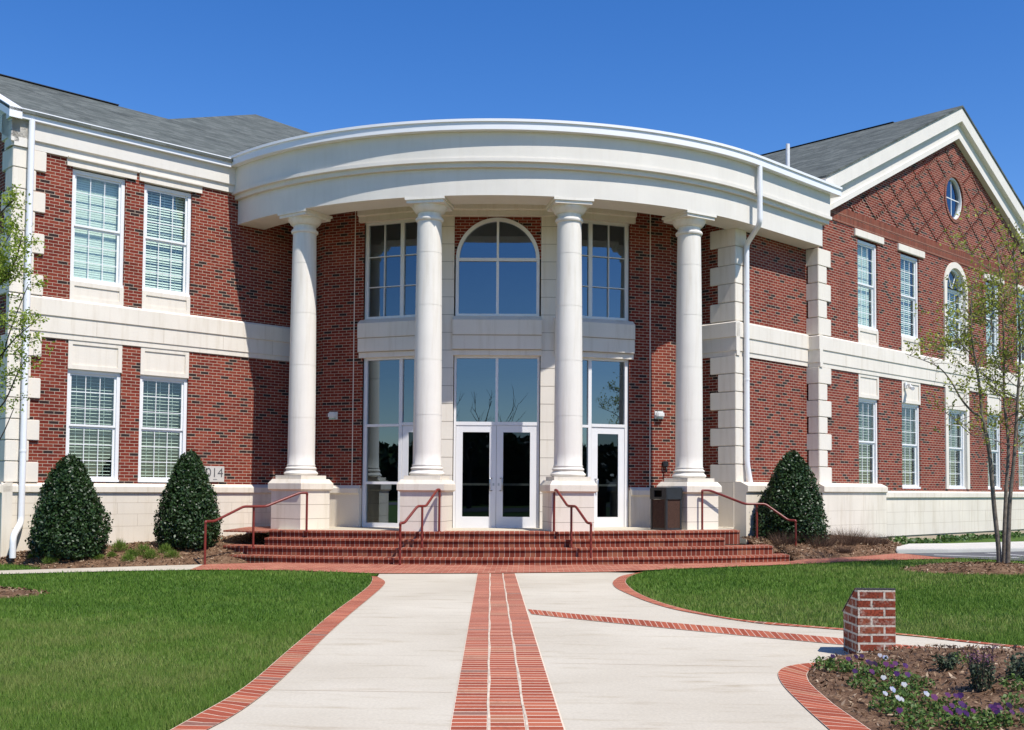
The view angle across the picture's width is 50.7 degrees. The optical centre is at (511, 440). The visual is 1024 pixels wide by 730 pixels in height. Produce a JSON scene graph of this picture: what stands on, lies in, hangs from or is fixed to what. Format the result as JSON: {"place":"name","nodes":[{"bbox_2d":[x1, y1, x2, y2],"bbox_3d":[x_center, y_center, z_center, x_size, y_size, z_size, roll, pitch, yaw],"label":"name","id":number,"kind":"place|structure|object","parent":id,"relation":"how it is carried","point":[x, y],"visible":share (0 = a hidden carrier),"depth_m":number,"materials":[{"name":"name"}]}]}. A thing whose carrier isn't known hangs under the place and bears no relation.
{"place":"outdoors","nodes":[
{"label":"outdoors","id":0,"kind":"place"},
{"bbox_2d":[0,567,378,729],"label":"lawn","id":1,"kind":"structure","parent":0,"point":[94,721],"depth_m":11.23,"materials":[{"name":"plant"}]},
{"bbox_2d":[0,588,45,598],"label":"mulch ring","id":2,"kind":"object","parent":1,"relation":"on","point":[15,593],"visible":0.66,"depth_m":14.97,"materials":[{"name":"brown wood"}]},
{"bbox_2d":[0,586,49,596],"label":"bark chips","id":3,"kind":"object","parent":2,"relation":"on","point":[22,588],"visible":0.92,"depth_m":15.25,"materials":[{"name":"brown wood"}]},
{"bbox_2d":[0,184,54,438],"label":"leafy tree","id":4,"kind":"object","parent":1,"relation":"on","point":[6,270],"visible":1,"depth_m":15.30,"materials":[{"name":"green plant"}]},
{"bbox_2d":[0,0,1023,204],"label":"sky","id":5,"kind":"structure","parent":0,"point":[759,77],"materials":[{"name":"blue"}]},
{"bbox_2d":[7,536,1023,638],"bbox_3d":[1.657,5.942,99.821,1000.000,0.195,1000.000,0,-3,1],"label":"ground","id":6,"kind":"structure","parent":0,"point":[1016,539],"depth_m":20.05,"materials":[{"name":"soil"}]},
{"bbox_2d":[0,564,202,573],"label":"concrete walk","id":7,"kind":"structure","parent":6,"relation":"on","point":[175,567],"depth_m":19.74,"materials":[{"name":"white concrete"}]},
{"bbox_2d":[0,532,268,568],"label":"mulch bed","id":8,"kind":"object","parent":6,"relation":"on","point":[157,561],"visible":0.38,"depth_m":21.27,"materials":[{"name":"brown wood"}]},
{"bbox_2d":[42,556,59,563],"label":"grass tuft","id":9,"kind":"object","parent":8,"relation":"on","point":[50,559],"visible":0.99,"depth_m":20.41,"materials":[{"name":"green plant"}]},
{"bbox_2d":[25,453,113,558],"bbox_3d":[-8.638,1.301,21.066,1.682,2.150,1.643,0,-3,1],"label":"holly bush","id":10,"kind":"object","parent":8,"relation":"on","point":[71,514],"visible":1,"depth_m":20.70,"materials":[{"name":"green plant"}]},
{"bbox_2d":[109,537,130,551],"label":"grass tuft","id":11,"kind":"object","parent":8,"relation":"on","point":[120,544],"visible":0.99,"depth_m":21.59,"materials":[{"name":"green plant"}]},
{"bbox_2d":[120,553,135,561],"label":"grass tuft","id":12,"kind":"object","parent":8,"relation":"on","point":[126,556],"visible":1,"depth_m":20.89,"materials":[{"name":"green plant"}]},
{"bbox_2d":[134,542,153,555],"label":"grass tuft","id":13,"kind":"object","parent":8,"relation":"on","point":[142,548],"visible":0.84,"depth_m":21.34,"materials":[{"name":"green plant"}]},
{"bbox_2d":[142,548,160,558],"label":"grass tuft","id":14,"kind":"object","parent":8,"relation":"on","point":[148,553],"visible":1,"depth_m":21.17,"materials":[{"name":"green plant"}]},
{"bbox_2d":[156,543,171,553],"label":"grass tuft","id":15,"kind":"object","parent":8,"relation":"on","point":[164,547],"visible":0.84,"depth_m":21.66,"materials":[{"name":"green plant"}]},
{"bbox_2d":[161,549,179,557],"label":"grass tuft","id":16,"kind":"object","parent":8,"relation":"on","point":[172,552],"visible":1,"depth_m":21.36,"materials":[{"name":"green plant"}]},
{"bbox_2d":[151,449,223,548],"bbox_3d":[-6.768,1.241,22.439,1.437,2.158,1.480,0,-3,1],"label":"holly bush","id":17,"kind":"object","parent":8,"relation":"on","point":[189,489],"visible":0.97,"depth_m":22.11,"materials":[{"name":"green plant"}]},
{"bbox_2d":[223,526,789,564],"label":"brick steps","id":18,"kind":"structure","parent":6,"relation":"on","point":[500,547],"depth_m":21.72,"materials":[{"name":"red brick"}]},
{"bbox_2d":[203,492,308,564],"bbox_3d":[-5.205,1.758,21.870,2.380,1.456,0.330,3,-3,-43],"label":"handrail","id":19,"kind":"object","parent":18,"relation":"on","point":[253,515],"visible":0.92,"depth_m":21.96,"materials":[{"name":"red metal"}]},
{"bbox_2d":[399,488,440,564],"bbox_3d":[-1.800,1.703,21.516,0.148,1.505,1.573,-1,-3,26],"label":"handrail","id":20,"kind":"object","parent":18,"relation":"on","point":[425,505],"visible":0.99,"depth_m":21.46,"materials":[{"name":"red metal"}]},
{"bbox_2d":[552,489,591,564],"bbox_3d":[1.187,1.710,21.641,0.122,1.486,1.508,2,-3,-28],"label":"handrail","id":21,"kind":"object","parent":18,"relation":"on","point":[571,511],"visible":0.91,"depth_m":21.59,"materials":[{"name":"brown metal"}]},
{"bbox_2d":[700,489,796,545],"bbox_3d":[5.122,1.813,23.663,2.191,1.475,0.498,1,-3,-7],"label":"handrail","id":22,"kind":"object","parent":18,"relation":"on","point":[756,504],"visible":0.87,"depth_m":23.61,"materials":[{"name":"brown metal"}]},
{"bbox_2d":[0,74,1023,557],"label":"brick building","id":23,"kind":"structure","parent":6,"relation":"on","point":[494,322],"depth_m":24.73,"materials":[{"name":"red brick"}]},
{"bbox_2d":[65,369,119,481],"bbox_3d":[-8.886,-0.300,22.832,1.150,2.340,0.231,3,-4,-44],"label":"window","id":24,"kind":"structure","parent":23,"relation":"in","point":[114,454],"depth_m":22.95,"materials":[{"name":"white paint"}]},
{"bbox_2d":[70,169,124,287],"bbox_3d":[-8.848,-4.486,23.011,1.150,2.360,0.211,3,-4,-44],"label":"window","id":25,"kind":"structure","parent":23,"relation":"in","point":[117,264],"depth_m":23.10,"materials":[{"name":"white glass"}]},
{"bbox_2d":[138,375,186,481],"bbox_3d":[-7.764,-0.244,23.916,1.130,2.340,0.231,3,-4,-44],"label":"window","id":26,"kind":"structure","parent":23,"relation":"in","point":[183,414],"depth_m":23.96,"materials":[{"name":"white paint"}]},
{"bbox_2d":[142,184,190,296],"bbox_3d":[-7.732,-4.430,24.099,1.130,2.360,0.225,3,-4,-44],"label":"window","id":27,"kind":"structure","parent":23,"relation":"in","point":[187,222],"depth_m":24.20,"materials":[{"name":"white paint"}]},
{"bbox_2d":[204,466,223,481],"bbox_3d":[-6.896,0.761,24.541,0.780,0.360,0.055,3,-4,-44],"label":"date stone","id":28,"kind":"object","parent":23,"relation":"attached to","point":[216,473],"visible":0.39,"depth_m":24.64,"materials":[{"name":"stone"}]},
{"bbox_2d":[328,412,337,419],"bbox_3d":[-4.216,-0.585,25.359,0.220,0.180,0.129,-1,-3,21],"label":"wall light","id":29,"kind":"object","parent":23,"relation":"attached to","point":[332,415],"visible":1,"depth_m":25.32,"materials":[{"name":"white plastic"}]},
{"bbox_2d":[365,219,416,319],"bbox_3d":[-2.543,-3.969,25.059,1.881,2.280,0.529,-1,-3,21],"label":"window","id":30,"kind":"structure","parent":23,"relation":"in","point":[391,246],"depth_m":25.16,"materials":[{"name":"blue glass"}]},
{"bbox_2d":[402,426,412,478],"bbox_3d":[-2.146,0.823,24.666,0.785,2.333,0.226,0,-3,8],"label":"door","id":31,"kind":"structure","parent":23,"relation":"in","point":[407,431],"depth_m":24.78,"materials":[{"name":"white metal"}]},
{"bbox_2d":[455,425,495,527],"bbox_3d":[-0.819,0.824,24.478,0.911,2.333,0.153,0,-3,1],"label":"door","id":32,"kind":"structure","parent":23,"relation":"in","point":[475,503],"depth_m":24.49,"materials":[{"name":"white metal"}]},
{"bbox_2d":[455,218,539,315],"bbox_3d":[-0.325,-3.958,24.668,1.910,2.255,0.120,0,-3,1],"label":"arched window","id":33,"kind":"structure","parent":23,"relation":"in","point":[498,259],"depth_m":24.66,"materials":[{"name":"blue glass"}]},
{"bbox_2d":[266,527,733,534],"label":"porch floor","id":34,"kind":"structure","parent":23,"relation":"attached to","point":[504,529],"depth_m":23.46,"materials":[{"name":"concrete"}]},
{"bbox_2d":[650,487,682,529],"bbox_3d":[3.317,1.467,23.257,0.498,0.915,0.502,2,-3,-37],"label":"litter bin","id":35,"kind":"object","parent":34,"relation":"on","point":[666,511],"visible":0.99,"depth_m":23.10,"materials":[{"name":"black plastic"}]},
{"bbox_2d":[496,426,536,527],"bbox_3d":[0.100,0.830,24.463,0.911,2.333,0.153,0,-3,1],"label":"door","id":36,"kind":"structure","parent":23,"relation":"in","point":[516,451],"depth_m":24.48,"materials":[{"name":"white metal"}]},
{"bbox_2d":[581,220,628,320],"bbox_3d":[1.814,-3.941,24.985,1.881,2.280,0.529,1,-3,-19],"label":"window","id":37,"kind":"structure","parent":23,"relation":"in","point":[605,245],"depth_m":25.09,"materials":[{"name":"blue glass"}]},
{"bbox_2d":[591,427,623,526],"bbox_3d":[2.202,0.864,24.880,0.809,2.333,0.281,1,-3,-6],"label":"door","id":38,"kind":"structure","parent":23,"relation":"in","point":[607,444],"depth_m":24.90,"materials":[{"name":"white metal"}]},
{"bbox_2d":[655,411,663,418],"bbox_3d":[3.452,-0.595,25.232,0.220,0.180,0.129,1,-3,-19],"label":"wall light","id":39,"kind":"object","parent":23,"relation":"attached to","point":[659,414],"visible":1,"depth_m":25.19,"materials":[{"name":"white plastic"}]},
{"bbox_2d":[857,240,877,330],"bbox_3d":[9.482,-4.163,29.114,1.100,2.360,0.211,3,-4,-44],"label":"window","id":40,"kind":"structure","parent":23,"relation":"in","point":[861,283],"depth_m":29.33,"materials":[{"name":"white glass"}]},
{"bbox_2d":[858,397,877,483],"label":"window","id":41,"kind":"structure","parent":23,"relation":"in","point":[863,400],"depth_m":29.20,"materials":[{"name":"white paint"}]},
{"bbox_2d":[900,254,918,339],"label":"window","id":42,"kind":"structure","parent":23,"relation":"in","point":[906,258],"depth_m":31.06,"materials":[{"name":"white glass"}]},
{"bbox_2d":[902,403,920,488],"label":"window","id":43,"kind":"structure","parent":23,"relation":"in","point":[916,407],"depth_m":30.90,"materials":[{"name":"white paint"}]},
{"bbox_2d":[946,178,961,218],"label":"round window","id":44,"kind":"structure","parent":23,"relation":"in","point":[953,194],"depth_m":33.15,"materials":[{"name":"blue glass"}]},
{"bbox_2d":[947,269,962,351],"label":"window","id":45,"kind":"structure","parent":23,"relation":"in","point":[950,291],"depth_m":33.13,"materials":[{"name":"white glass"}]},
{"bbox_2d":[949,409,965,488],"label":"window","id":46,"kind":"structure","parent":23,"relation":"in","point":[961,450],"depth_m":33.02,"materials":[{"name":"white paint"}]},
{"bbox_2d":[986,282,998,355],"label":"window","id":47,"kind":"structure","parent":23,"relation":"in","point":[995,334],"depth_m":35.08,"materials":[{"name":"white glass"}]},
{"bbox_2d":[987,414,1001,489],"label":"window","id":48,"kind":"structure","parent":23,"relation":"in","point":[997,452],"depth_m":34.90,"materials":[{"name":"white paint"}]},
{"bbox_2d":[1016,294,1023,362],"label":"window","id":49,"kind":"structure","parent":23,"relation":"in","point":[1019,294],"depth_m":36.63,"materials":[{"name":"white paint"}]},
{"bbox_2d":[1018,418,1023,489],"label":"window","id":50,"kind":"structure","parent":23,"relation":"in","point":[1020,453],"depth_m":36.35,"materials":[{"name":"white paint"}]},
{"bbox_2d":[191,553,949,572],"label":"brick walk","id":51,"kind":"structure","parent":6,"relation":"on","point":[387,568],"depth_m":20.44,"materials":[{"name":"red brick"}]},
{"bbox_2d":[741,535,901,560],"bbox_3d":[7.794,2.434,25.253,7.555,0.410,2.307,3,-4,-44],"label":"mulch bed","id":52,"kind":"object","parent":6,"relation":"on","point":[837,555],"visible":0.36,"depth_m":23.54,"materials":[{"name":"brown wood"}]},
{"bbox_2d":[767,528,803,544],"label":"dry shrub","id":53,"kind":"object","parent":52,"relation":"on","point":[785,540],"visible":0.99,"depth_m":23.59,"materials":[{"name":"brown plant"}]},
{"bbox_2d":[752,449,829,543],"bbox_3d":[6.360,1.332,24.603,1.798,2.300,1.798,0,-3,1],"label":"holly bush","id":54,"kind":"object","parent":52,"relation":"on","point":[790,492],"visible":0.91,"depth_m":24.22,"materials":[{"name":"green plant"}]},
{"bbox_2d":[799,529,841,546],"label":"dry shrub","id":55,"kind":"object","parent":52,"relation":"on","point":[825,543],"visible":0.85,"depth_m":23.77,"materials":[{"name":"brown plant"}]},
{"bbox_2d":[833,545,855,552],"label":"dry shrub","id":56,"kind":"object","parent":52,"relation":"on","point":[843,550],"visible":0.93,"depth_m":23.54,"materials":[{"name":"brown plant"}]},
{"bbox_2d":[828,529,864,545],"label":"dry shrub","id":57,"kind":"object","parent":52,"relation":"on","point":[853,542],"visible":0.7,"depth_m":24.33,"materials":[{"name":"brown plant"}]},
{"bbox_2d":[828,525,870,542],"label":"dry shrub","id":58,"kind":"object","parent":52,"relation":"on","point":[860,539],"visible":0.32,"depth_m":25.12,"materials":[{"name":"brown plant"}]},
{"bbox_2d":[853,532,882,544],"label":"dry shrub","id":59,"kind":"object","parent":52,"relation":"on","point":[873,541],"visible":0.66,"depth_m":25.14,"materials":[{"name":"brown plant"}]},
{"bbox_2d":[862,532,892,543],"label":"dry shrub","id":60,"kind":"object","parent":52,"relation":"on","point":[885,541],"visible":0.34,"depth_m":25.77,"materials":[{"name":"brown plant"}]},
{"bbox_2d":[842,588,895,653],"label":"brick pillar","id":61,"kind":"structure","parent":6,"relation":"on","point":[869,620],"depth_m":9.87,"materials":[{"name":"red brick"}]},
{"bbox_2d":[888,530,1023,544],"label":"ivy","id":62,"kind":"object","parent":6,"relation":"on","point":[946,538],"visible":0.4,"depth_m":31.04,"materials":[{"name":"green plant"}]},
{"bbox_2d":[896,541,1023,553],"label":"curb","id":63,"kind":"structure","parent":6,"relation":"on","point":[953,547],"depth_m":25.45,"materials":[{"name":"concrete"}]},
{"bbox_2d":[905,551,1023,560],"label":"parking lot","id":64,"kind":"structure","parent":6,"relation":"on","point":[972,555],"depth_m":24.03,"materials":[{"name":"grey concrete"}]},
{"bbox_2d":[207,572,1014,729],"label":"concrete path","id":65,"kind":"structure","parent":0,"point":[407,633],"depth_m":9.34,"materials":[{"name":"beige concrete"}]},
{"bbox_2d":[170,576,384,729],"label":"brick border","id":66,"kind":"object","parent":65,"relation":"on","point":[274,673],"visible":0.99,"depth_m":8.81,"materials":[{"name":"red brick"}]},
{"bbox_2d":[450,573,565,729],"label":"brick path","id":67,"kind":"structure","parent":65,"relation":"on","point":[506,708],"depth_m":9.00,"materials":[{"name":"red brick"}]},
{"bbox_2d":[487,573,528,729],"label":"mortar line","id":68,"kind":"object","parent":67,"relation":"on","point":[521,697],"visible":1,"depth_m":9.07,"materials":[{"name":"beige concrete"}]},
{"bbox_2d":[319,597,762,691],"bbox_3d":[0.078,2.015,11.503,4.406,0.030,6.938,0,-3,1],"label":"path joint","id":69,"kind":"object","parent":65,"relation":"on","point":[578,663],"visible":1,"depth_m":9.31,"materials":[{"name":"beige concrete"}]},
{"bbox_2d":[528,609,935,648],"bbox_3d":[4.899,1.982,9.904,11.759,0.018,0.842,-1,-3,35],"label":"brick band","id":70,"kind":"object","parent":65,"relation":"on","point":[766,634],"visible":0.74,"depth_m":11.71,"materials":[{"name":"red brick"}]},
{"bbox_2d":[613,572,1023,647],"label":"brick border","id":71,"kind":"object","parent":65,"relation":"on","point":[619,583],"visible":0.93,"depth_m":13.33,"materials":[{"name":"red brick"}]},
{"bbox_2d":[778,662,870,729],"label":"brick border","id":72,"kind":"object","parent":65,"relation":"on","point":[809,696],"visible":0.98,"depth_m":7.80,"materials":[{"name":"red brick"}]},
{"bbox_2d":[807,644,1023,729],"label":"flower bed","id":73,"kind":"object","parent":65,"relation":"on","point":[996,696],"visible":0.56,"depth_m":8.07,"materials":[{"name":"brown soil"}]},
{"bbox_2d":[810,656,835,669],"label":"pansy plant","id":74,"kind":"object","parent":73,"relation":"on","point":[817,660],"visible":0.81,"depth_m":9.11,"materials":[{"name":"green plant"}]},
{"bbox_2d":[824,654,852,671],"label":"pansy plant","id":75,"kind":"object","parent":73,"relation":"on","point":[831,660],"visible":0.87,"depth_m":8.98,"materials":[{"name":"green plant"}]},
{"bbox_2d":[839,654,872,673],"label":"pansy plant","id":76,"kind":"object","parent":73,"relation":"on","point":[845,668],"visible":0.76,"depth_m":8.86,"materials":[{"name":"green plant"}]},
{"bbox_2d":[846,669,880,688],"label":"pansy plant","id":77,"kind":"object","parent":73,"relation":"on","point":[868,677],"visible":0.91,"depth_m":8.26,"materials":[{"name":"green plant"}]},
{"bbox_2d":[853,659,885,679],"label":"pansy plant","id":78,"kind":"object","parent":73,"relation":"on","point":[869,662],"visible":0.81,"depth_m":8.55,"materials":[{"name":"green plant"}]},
{"bbox_2d":[862,675,896,695],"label":"pansy plant","id":79,"kind":"object","parent":73,"relation":"on","point":[882,683],"visible":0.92,"depth_m":7.99,"materials":[{"name":"green plant"}]},
{"bbox_2d":[868,691,903,711],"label":"pansy plant","id":80,"kind":"object","parent":73,"relation":"on","point":[876,704],"visible":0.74,"depth_m":7.40,"materials":[{"name":"green plant"}]},
{"bbox_2d":[873,653,899,670],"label":"pansy plant","id":81,"kind":"object","parent":73,"relation":"on","point":[884,659],"visible":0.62,"depth_m":8.77,"materials":[{"name":"green plant"}]},
{"bbox_2d":[873,686,913,704],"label":"pansy plant","id":82,"kind":"object","parent":73,"relation":"on","point":[894,691],"visible":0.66,"depth_m":7.64,"materials":[{"name":"green plant"}]},
{"bbox_2d":[883,661,916,681],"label":"pansy plant","id":83,"kind":"object","parent":73,"relation":"on","point":[895,663],"visible":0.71,"depth_m":8.40,"materials":[{"name":"green plant"}]},
{"bbox_2d":[881,695,923,718],"bbox_3d":[2.610,1.780,7.216,0.267,0.142,0.279,0,-3,1],"label":"pansy plant","id":84,"kind":"object","parent":73,"relation":"on","point":[905,704],"visible":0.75,"depth_m":7.22,"materials":[{"name":"green plant"}]},
{"bbox_2d":[888,671,916,691],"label":"pansy plant","id":85,"kind":"object","parent":73,"relation":"on","point":[898,682],"visible":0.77,"depth_m":8.06,"materials":[{"name":"green plant"}]},
{"bbox_2d":[889,707,933,729],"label":"pansy plant","id":86,"kind":"object","parent":73,"relation":"on","point":[910,719],"visible":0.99,"depth_m":6.85,"materials":[{"name":"green plant"}]},
{"bbox_2d":[901,682,934,701],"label":"pansy plant","id":87,"kind":"object","parent":73,"relation":"on","point":[904,684],"visible":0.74,"depth_m":7.75,"materials":[{"name":"green plant"}]},
{"bbox_2d":[904,675,935,688],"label":"pansy plant","id":88,"kind":"object","parent":73,"relation":"on","point":[921,682],"visible":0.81,"depth_m":8.04,"materials":[{"name":"green plant"}]},
{"bbox_2d":[905,691,945,715],"bbox_3d":[2.800,1.780,7.341,0.269,0.158,0.258,0,-3,1],"label":"pansy plant","id":89,"kind":"object","parent":73,"relation":"on","point":[921,704],"visible":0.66,"depth_m":7.32,"materials":[{"name":"green plant"}]},
{"bbox_2d":[913,706,956,729],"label":"pansy plant","id":90,"kind":"object","parent":73,"relation":"on","point":[930,715],"visible":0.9,"depth_m":6.91,"materials":[{"name":"green plant"}]},
{"bbox_2d":[931,651,959,670],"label":"flowering shrub","id":91,"kind":"object","parent":73,"relation":"on","point":[950,661],"visible":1,"depth_m":8.53,"materials":[{"name":"green plant"}]},
{"bbox_2d":[925,692,970,715],"bbox_3d":[2.943,1.765,7.302,0.275,0.149,0.269,0,-3,1],"label":"pansy plant","id":92,"kind":"object","parent":73,"relation":"on","point":[956,695],"visible":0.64,"depth_m":7.27,"materials":[{"name":"green plant"}]},
{"bbox_2d":[954,651,968,663],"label":"pansy plant","id":93,"kind":"object","parent":73,"relation":"on","point":[963,658],"visible":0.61,"depth_m":8.58,"materials":[{"name":"green plant"}]},
{"bbox_2d":[944,701,982,724],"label":"pansy plant","id":94,"kind":"object","parent":73,"relation":"on","point":[962,704],"visible":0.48,"depth_m":7.00,"materials":[{"name":"green plant"}]},
{"bbox_2d":[953,708,999,729],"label":"pansy plant","id":95,"kind":"object","parent":73,"relation":"on","point":[959,711],"visible":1,"depth_m":6.79,"materials":[{"name":"green plant"}]},
{"bbox_2d":[962,644,997,690],"bbox_3d":[3.379,1.636,7.813,0.246,0.358,0.290,-1,-3,28],"label":"flowering shrub","id":96,"kind":"object","parent":73,"relation":"on","point":[980,671],"visible":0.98,"depth_m":7.77,"materials":[{"name":"green plant"}]},
{"bbox_2d":[963,702,1013,727],"bbox_3d":[3.049,1.751,6.920,0.304,0.137,0.310,0,-3,1],"label":"pansy plant","id":97,"kind":"object","parent":73,"relation":"on","point":[996,711],"visible":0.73,"depth_m":6.88,"materials":[{"name":"green plant"}]},
{"bbox_2d":[986,702,1023,726],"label":"pansy plant","id":98,"kind":"object","parent":73,"relation":"on","point":[1010,706],"visible":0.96,"depth_m":6.81,"materials":[{"name":"green plant"}]},
{"bbox_2d":[998,673,1023,690],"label":"pansy plant","id":99,"kind":"object","parent":73,"relation":"on","point":[1019,687],"visible":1,"depth_m":7.62,"materials":[{"name":"green plant"}]},
{"bbox_2d":[1000,692,1023,708],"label":"pansy plant","id":100,"kind":"object","parent":73,"relation":"on","point":[1010,696],"visible":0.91,"depth_m":7.19,"materials":[{"name":"green plant"}]},
{"bbox_2d":[1004,652,1023,680],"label":"flowering shrub","id":101,"kind":"object","parent":73,"relation":"on","point":[1016,667],"visible":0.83,"depth_m":7.90,"materials":[{"name":"green plant"}]},
{"bbox_2d":[626,556,1023,645],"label":"lawn","id":102,"kind":"structure","parent":0,"point":[901,631],"depth_m":14.75,"materials":[{"name":"plant"}]},
{"bbox_2d":[906,562,1023,575],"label":"mulch ring","id":103,"kind":"object","parent":102,"relation":"on","point":[996,570],"visible":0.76,"depth_m":19.03,"materials":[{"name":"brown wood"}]},
{"bbox_2d":[898,199,1023,563],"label":"young tree","id":104,"kind":"object","parent":103,"relation":"on","point":[1004,557],"visible":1,"depth_m":19.66,"materials":[{"name":"green plant"}]},
{"bbox_2d":[901,561,1023,573],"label":"bark chips","id":105,"kind":"object","parent":103,"relation":"on","point":[969,563],"visible":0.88,"depth_m":19.25,"materials":[{"name":"brown wood"}]},
{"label":"lawn","id":106,"kind":"structure","parent":0,"visible":0},
{"bbox_2d":[0,563,39,569],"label":"grass","id":107,"kind":"structure","parent":106,"relation":"on","point":[16,566],"depth_m":20.25,"materials":[{"name":"green plant"}]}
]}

